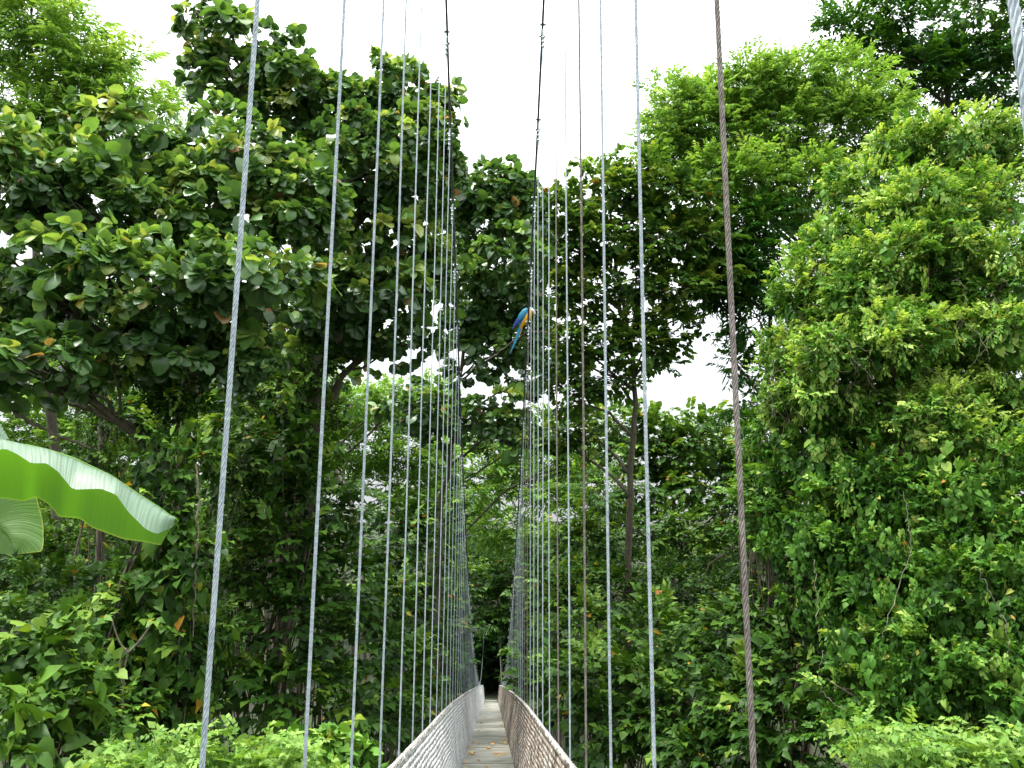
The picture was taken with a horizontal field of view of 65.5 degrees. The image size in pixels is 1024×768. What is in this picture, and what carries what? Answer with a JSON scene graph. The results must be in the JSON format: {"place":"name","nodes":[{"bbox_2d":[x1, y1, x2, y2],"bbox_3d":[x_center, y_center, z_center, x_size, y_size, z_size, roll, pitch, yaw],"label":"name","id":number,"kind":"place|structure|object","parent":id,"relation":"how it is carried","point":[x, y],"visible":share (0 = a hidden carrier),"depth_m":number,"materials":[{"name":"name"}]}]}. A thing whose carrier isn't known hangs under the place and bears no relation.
{"place":"outdoors","nodes":[
{"label":"outdoors","id":0,"kind":"place"},
{"bbox_2d":[0,503,1019,767],"bbox_3d":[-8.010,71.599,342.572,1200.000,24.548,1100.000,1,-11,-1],"label":"ground","id":1,"kind":"structure","parent":0,"point":[492,695],"depth_m":68.50,"materials":[{"name":"brown soil"}]},
{"bbox_2d":[0,509,137,639],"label":"forest tree","id":2,"kind":"object","parent":1,"relation":"on","point":[63,538],"visible":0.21,"depth_m":19.57,"materials":[{"name":"green plant"}]},
{"bbox_2d":[0,597,141,767],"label":"broadleaf shrub","id":3,"kind":"object","parent":1,"relation":"on","point":[52,686],"visible":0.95,"depth_m":6.32,"materials":[{"name":"green plant"}]},
{"bbox_2d":[19,316,123,592],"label":"forest tree","id":4,"kind":"object","parent":1,"relation":"on","point":[29,380],"depth_m":30.20,"materials":[{"name":"green plant"}]},
{"bbox_2d":[0,546,170,767],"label":"broadleaf shrub","id":5,"kind":"object","parent":1,"relation":"on","point":[17,607],"visible":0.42,"depth_m":9.20,"materials":[{"name":"green plant"}]},
{"bbox_2d":[0,424,177,553],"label":"banana plant","id":6,"kind":"object","parent":1,"relation":"on","point":[62,485],"visible":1,"depth_m":4.66,"materials":[{"name":"green plant"}]},
{"bbox_2d":[94,388,108,591],"bbox_3d":[-7.238,3.519,13.982,0.230,7.338,1.526,1,-11,-1],"label":"slender trunk","id":7,"kind":"object","parent":1,"relation":"on","point":[98,534],"visible":0.16,"depth_m":13.96,"materials":[{"name":"brown plant"}]},
{"bbox_2d":[0,355,215,594],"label":"forest tree","id":8,"kind":"object","parent":1,"relation":"on","point":[63,419],"visible":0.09,"depth_m":26.21,"materials":[{"name":"green plant"}]},
{"bbox_2d":[0,0,223,722],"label":"feathery tree","id":9,"kind":"object","parent":1,"relation":"on","point":[62,51],"visible":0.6,"depth_m":23.24,"materials":[{"name":"green plant"}]},
{"bbox_2d":[112,621,150,736],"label":"dead sapling","id":10,"kind":"object","parent":1,"relation":"on","point":[128,653],"visible":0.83,"depth_m":7.99,"materials":[{"name":"brown wood"}]},
{"bbox_2d":[80,403,243,759],"bbox_3d":[-4.000,5.800,8.236,2.040,11.209,1.620,1,-11,-1],"label":"climbing vine","id":11,"kind":"object","parent":1,"relation":"on","point":[146,598],"visible":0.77,"depth_m":8.65,"materials":[{"name":"green plant"}]},
{"bbox_2d":[191,464,200,636],"bbox_3d":[-3.386,1.781,8.547,0.094,1.826,0.270,1,-11,-1],"label":"hanging vine","id":12,"kind":"object","parent":11,"relation":"hanging from","point":[197,542],"visible":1,"depth_m":8.50,"materials":[{"name":"brown plant"}]},
{"bbox_2d":[2,279,343,430],"bbox_3d":[-9.680,9.715,19.959,10.539,25.839,3.487,1,-11,-1],"label":"forest tree","id":13,"kind":"object","parent":1,"relation":"on","point":[102,322],"visible":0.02,"depth_m":21.87,"materials":[{"name":"green plant"}]},
{"bbox_2d":[0,84,357,701],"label":"broadleaf tree","id":14,"kind":"object","parent":1,"relation":"on","point":[172,237],"visible":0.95,"depth_m":10.64,"materials":[{"name":"green plant"}]},
{"bbox_2d":[0,396,91,448],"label":"bare branch","id":15,"kind":"object","parent":14,"relation":"attached to","point":[31,422],"visible":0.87,"depth_m":9.99,"materials":[{"name":"brown plant"}]},
{"bbox_2d":[68,401,181,444],"bbox_3d":[-5.367,0.585,11.220,1.782,0.667,0.248,3,-11,-11],"label":"bare branch","id":16,"kind":"object","parent":14,"relation":"attached to","point":[82,407],"visible":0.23,"depth_m":11.17,"materials":[{"name":"brown plant"}]},
{"bbox_2d":[44,332,356,745],"bbox_3d":[-5.232,6.823,11.558,4.762,16.534,5.319,1,-11,-1],"label":"climbing vine","id":17,"kind":"object","parent":1,"relation":"on","point":[306,379],"visible":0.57,"depth_m":12.91,"materials":[{"name":"green plant"}]},
{"bbox_2d":[64,721,357,767],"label":"ground creeper","id":18,"kind":"object","parent":1,"relation":"on","point":[142,755],"visible":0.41,"depth_m":4.38,"materials":[{"name":"green plant"}]},
{"bbox_2d":[88,713,331,767],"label":"climbing shoots","id":19,"kind":"object","parent":18,"relation":"attached to","point":[284,745],"visible":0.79,"depth_m":4.08,"materials":[{"name":"green plant"}]},
{"bbox_2d":[213,745,323,767],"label":"shrub","id":20,"kind":"object","parent":18,"relation":"on","point":[257,758],"visible":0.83,"depth_m":3.97,"materials":[{"name":"green plant"}]},
{"bbox_2d":[195,416,363,690],"bbox_3d":[-5.979,11.454,19.615,4.787,21.772,3.898,1,-11,-1],"label":"forest tree","id":21,"kind":"object","parent":1,"relation":"on","point":[222,589],"visible":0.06,"depth_m":20.72,"materials":[{"name":"green plant"}]},
{"bbox_2d":[137,367,464,719],"bbox_3d":[-8.670,11.089,31.160,13.421,25.438,4.270,1,-11,-1],"label":"forest tree","id":22,"kind":"object","parent":1,"relation":"on","point":[376,398],"visible":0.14,"depth_m":32.57,"materials":[{"name":"green plant"}]},
{"bbox_2d":[235,714,389,767],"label":"ground creeper","id":23,"kind":"object","parent":1,"relation":"on","point":[340,750],"visible":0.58,"depth_m":6.47,"materials":[{"name":"green plant"}]},
{"bbox_2d":[195,381,444,767],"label":"climbing vine","id":24,"kind":"object","parent":1,"relation":"on","point":[284,589],"visible":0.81,"depth_m":12.28,"materials":[{"name":"green plant"}]},
{"bbox_2d":[166,0,476,695],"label":"broadleaf tree","id":25,"kind":"object","parent":1,"relation":"on","point":[309,104],"visible":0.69,"depth_m":14.61,"materials":[{"name":"green plant"}]},
{"bbox_2d":[263,325,344,680],"bbox_3d":[-4.040,2.964,14.410,2.030,8.166,0.954,-10,-15,43],"label":"leaning trunk","id":26,"kind":"object","parent":25,"relation":"attached to","point":[338,338],"visible":0.09,"depth_m":14.56,"materials":[{"name":"brown plant"}]},
{"bbox_2d":[194,375,473,692],"bbox_3d":[-8.902,12.174,34.238,14.338,25.936,5.225,1,-11,-1],"label":"forest tree","id":27,"kind":"object","parent":1,"relation":"on","point":[379,461],"visible":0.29,"depth_m":35.38,"materials":[{"name":"green plant"}]},
{"bbox_2d":[332,469,366,692],"bbox_3d":[-3.575,4.677,16.809,0.703,8.997,2.263,-8,-14,38],"label":"leaning trunk","id":28,"kind":"object","parent":1,"relation":"on","point":[362,578],"visible":0.2,"depth_m":16.97,"materials":[{"name":"brown plant"}]},
{"bbox_2d":[310,480,492,767],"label":"climbing vine","id":29,"kind":"object","parent":1,"relation":"on","point":[396,600],"visible":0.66,"depth_m":18.97,"materials":[{"name":"green plant"}]},
{"bbox_2d":[368,154,562,761],"bbox_3d":[-1.036,7.623,18.401,4.990,26.991,3.478,-7,-13,35],"label":"broadleaf tree","id":30,"kind":"object","parent":1,"relation":"on","point":[499,198],"visible":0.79,"depth_m":19.35,"materials":[{"name":"green plant"}]},
{"bbox_2d":[484,330,552,362],"bbox_3d":[-0.204,-0.731,17.098,0.523,0.449,4.903,4,-11,-17],"label":"perch branch","id":31,"kind":"object","parent":30,"relation":"attached to","point":[511,342],"visible":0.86,"depth_m":16.02,"materials":[{"name":"brown plant"}]},
{"bbox_2d":[510,307,539,352],"bbox_3d":[0.223,-1.014,14.836,0.571,0.872,0.218,-1,-11,9],"label":"macaw","id":32,"kind":"object","parent":31,"relation":"attached to","point":[521,319],"visible":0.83,"depth_m":14.84,"materials":[{"name":"blue"}]},
{"bbox_2d":[461,635,507,687],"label":"forest tree","id":33,"kind":"object","parent":1,"relation":"on","point":[488,670],"visible":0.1,"depth_m":68.52,"materials":[{"name":"green plant"}]},
{"bbox_2d":[444,602,536,693],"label":"forest tree","id":34,"kind":"object","parent":1,"relation":"on","point":[487,652],"visible":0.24,"depth_m":65.71,"materials":[{"name":"green plant"}]},
{"bbox_2d":[434,527,561,684],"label":"forest tree","id":35,"kind":"object","parent":1,"relation":"on","point":[499,617],"visible":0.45,"depth_m":56.95,"materials":[{"name":"green plant"}]},
{"bbox_2d":[394,410,603,767],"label":"forest tree","id":36,"kind":"object","parent":1,"relation":"on","point":[477,450],"visible":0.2,"depth_m":39.91,"materials":[{"name":"green plant"}]},
{"bbox_2d":[0,402,1022,694],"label":"forest","id":37,"kind":"object","parent":1,"relation":"on","point":[602,482],"visible":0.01,"depth_m":75.40,"materials":[{"name":"green plant"}]},
{"bbox_2d":[443,438,603,700],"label":"forest tree","id":38,"kind":"object","parent":1,"relation":"on","point":[492,540],"visible":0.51,"depth_m":45.26,"materials":[{"name":"green plant"}]},
{"bbox_2d":[496,497,707,767],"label":"climbing vine","id":39,"kind":"object","parent":1,"relation":"on","point":[630,734],"visible":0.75,"depth_m":17.09,"materials":[{"name":"green plant"}]},
{"bbox_2d":[199,0,1023,767],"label":"suspension bridge","id":40,"kind":"structure","parent":1,"relation":"on","point":[473,710],"depth_m":6.00,"materials":[{"name":"metal"}]},
{"bbox_2d":[523,137,755,767],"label":"spreading tree","id":41,"kind":"object","parent":1,"relation":"on","point":[681,223],"visible":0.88,"depth_m":23.56,"materials":[{"name":"green plant"}]},
{"bbox_2d":[581,393,751,767],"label":"round tree","id":42,"kind":"object","parent":1,"relation":"on","point":[674,483],"visible":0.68,"depth_m":33.02,"materials":[{"name":"green plant"}]},
{"bbox_2d":[523,509,810,758],"bbox_3d":[4.808,12.981,22.461,9.040,19.779,4.044,1,-11,-1],"label":"forest tree","id":43,"kind":"object","parent":1,"relation":"on","point":[599,576],"visible":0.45,"depth_m":23.65,"materials":[{"name":"green plant"}]},
{"bbox_2d":[545,450,810,767],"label":"forest tree","id":44,"kind":"object","parent":1,"relation":"on","point":[658,543],"visible":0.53,"depth_m":30.53,"materials":[{"name":"green plant"}]},
{"bbox_2d":[607,517,857,767],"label":"climbing vine","id":45,"kind":"object","parent":1,"relation":"on","point":[721,727],"visible":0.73,"depth_m":12.96,"materials":[{"name":"green plant"}]},
{"bbox_2d":[670,173,818,762],"bbox_3d":[7.024,8.480,22.804,4.854,29.863,4.431,1,-11,-1],"label":"drooping tree","id":46,"kind":"object","parent":1,"relation":"on","point":[764,241],"visible":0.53,"depth_m":24.46,"materials":[{"name":"green plant"}]},
{"bbox_2d":[715,402,811,767],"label":"climbing vine","id":47,"kind":"object","parent":1,"relation":"on","point":[755,493],"visible":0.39,"depth_m":14.04,"materials":[{"name":"green plant"}]},
{"bbox_2d":[623,31,928,765],"bbox_3d":[8.901,5.840,24.294,10.821,35.158,6.062,1,-11,-1],"label":"feathery tree","id":48,"kind":"object","parent":1,"relation":"on","point":[768,97],"visible":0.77,"depth_m":25.91,"materials":[{"name":"green plant"}]},
{"bbox_2d":[731,94,1023,541],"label":"vine covered tree","id":49,"kind":"object","parent":1,"relation":"on","point":[861,314],"visible":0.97,"depth_m":12.62,"materials":[{"name":"green plant"}]},
{"bbox_2d":[743,409,1023,766],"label":"vine covered tree","id":50,"kind":"object","parent":1,"relation":"on","point":[931,655],"visible":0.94,"depth_m":10.68,"materials":[{"name":"green plant"}]},
{"bbox_2d":[814,560,819,636],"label":"creeping vine","id":51,"kind":"object","parent":50,"relation":"attached to","point":[817,594],"visible":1,"depth_m":10.50,"materials":[{"name":"brown plant"}]},
{"bbox_2d":[816,650,845,709],"bbox_3d":[3.618,3.349,9.013,0.345,0.662,0.097,3,-11,-15],"label":"creeping vine","id":52,"kind":"object","parent":50,"relation":"hanging from","point":[820,682],"visible":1,"depth_m":8.99,"materials":[{"name":"brown plant"}]},
{"bbox_2d":[882,491,911,635],"bbox_3d":[4.851,2.271,10.046,0.168,1.801,0.436,8,-13,-35],"label":"creeping vine","id":53,"kind":"object","parent":50,"relation":"attached to","point":[907,561],"visible":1,"depth_m":10.00,"materials":[{"name":"brown plant"}]},
{"bbox_2d":[978,569,1009,657],"bbox_3d":[5.148,2.453,8.476,0.375,0.957,0.074,6,-12,-27],"label":"creeping vine","id":54,"kind":"object","parent":50,"relation":"attached to","point":[998,609],"visible":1,"depth_m":8.50,"materials":[{"name":"brown plant"}]},
{"bbox_2d":[760,137,1023,743],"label":"vine covered tree","id":55,"kind":"object","parent":1,"relation":"on","point":[926,375],"depth_m":16.46,"materials":[{"name":"green plant"}]},
{"bbox_2d":[805,0,1023,730],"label":"dark tree","id":56,"kind":"object","parent":1,"relation":"on","point":[946,60],"visible":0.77,"depth_m":41.15,"materials":[{"name":"green plant"}]},
{"bbox_2d":[830,728,1023,767],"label":"ground creeper","id":57,"kind":"object","parent":1,"relation":"on","point":[1012,759],"visible":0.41,"depth_m":3.70,"materials":[{"name":"green plant"}]},
{"bbox_2d":[827,700,1023,767],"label":"climbing shoots","id":58,"kind":"object","parent":57,"relation":"attached to","point":[936,751],"visible":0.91,"depth_m":3.60,"materials":[{"name":"green plant"}]},
{"bbox_2d":[0,0,1023,535],"label":"sky","id":59,"kind":"structure","parent":0,"point":[494,47],"materials":[{"name":"white"}]}
]}

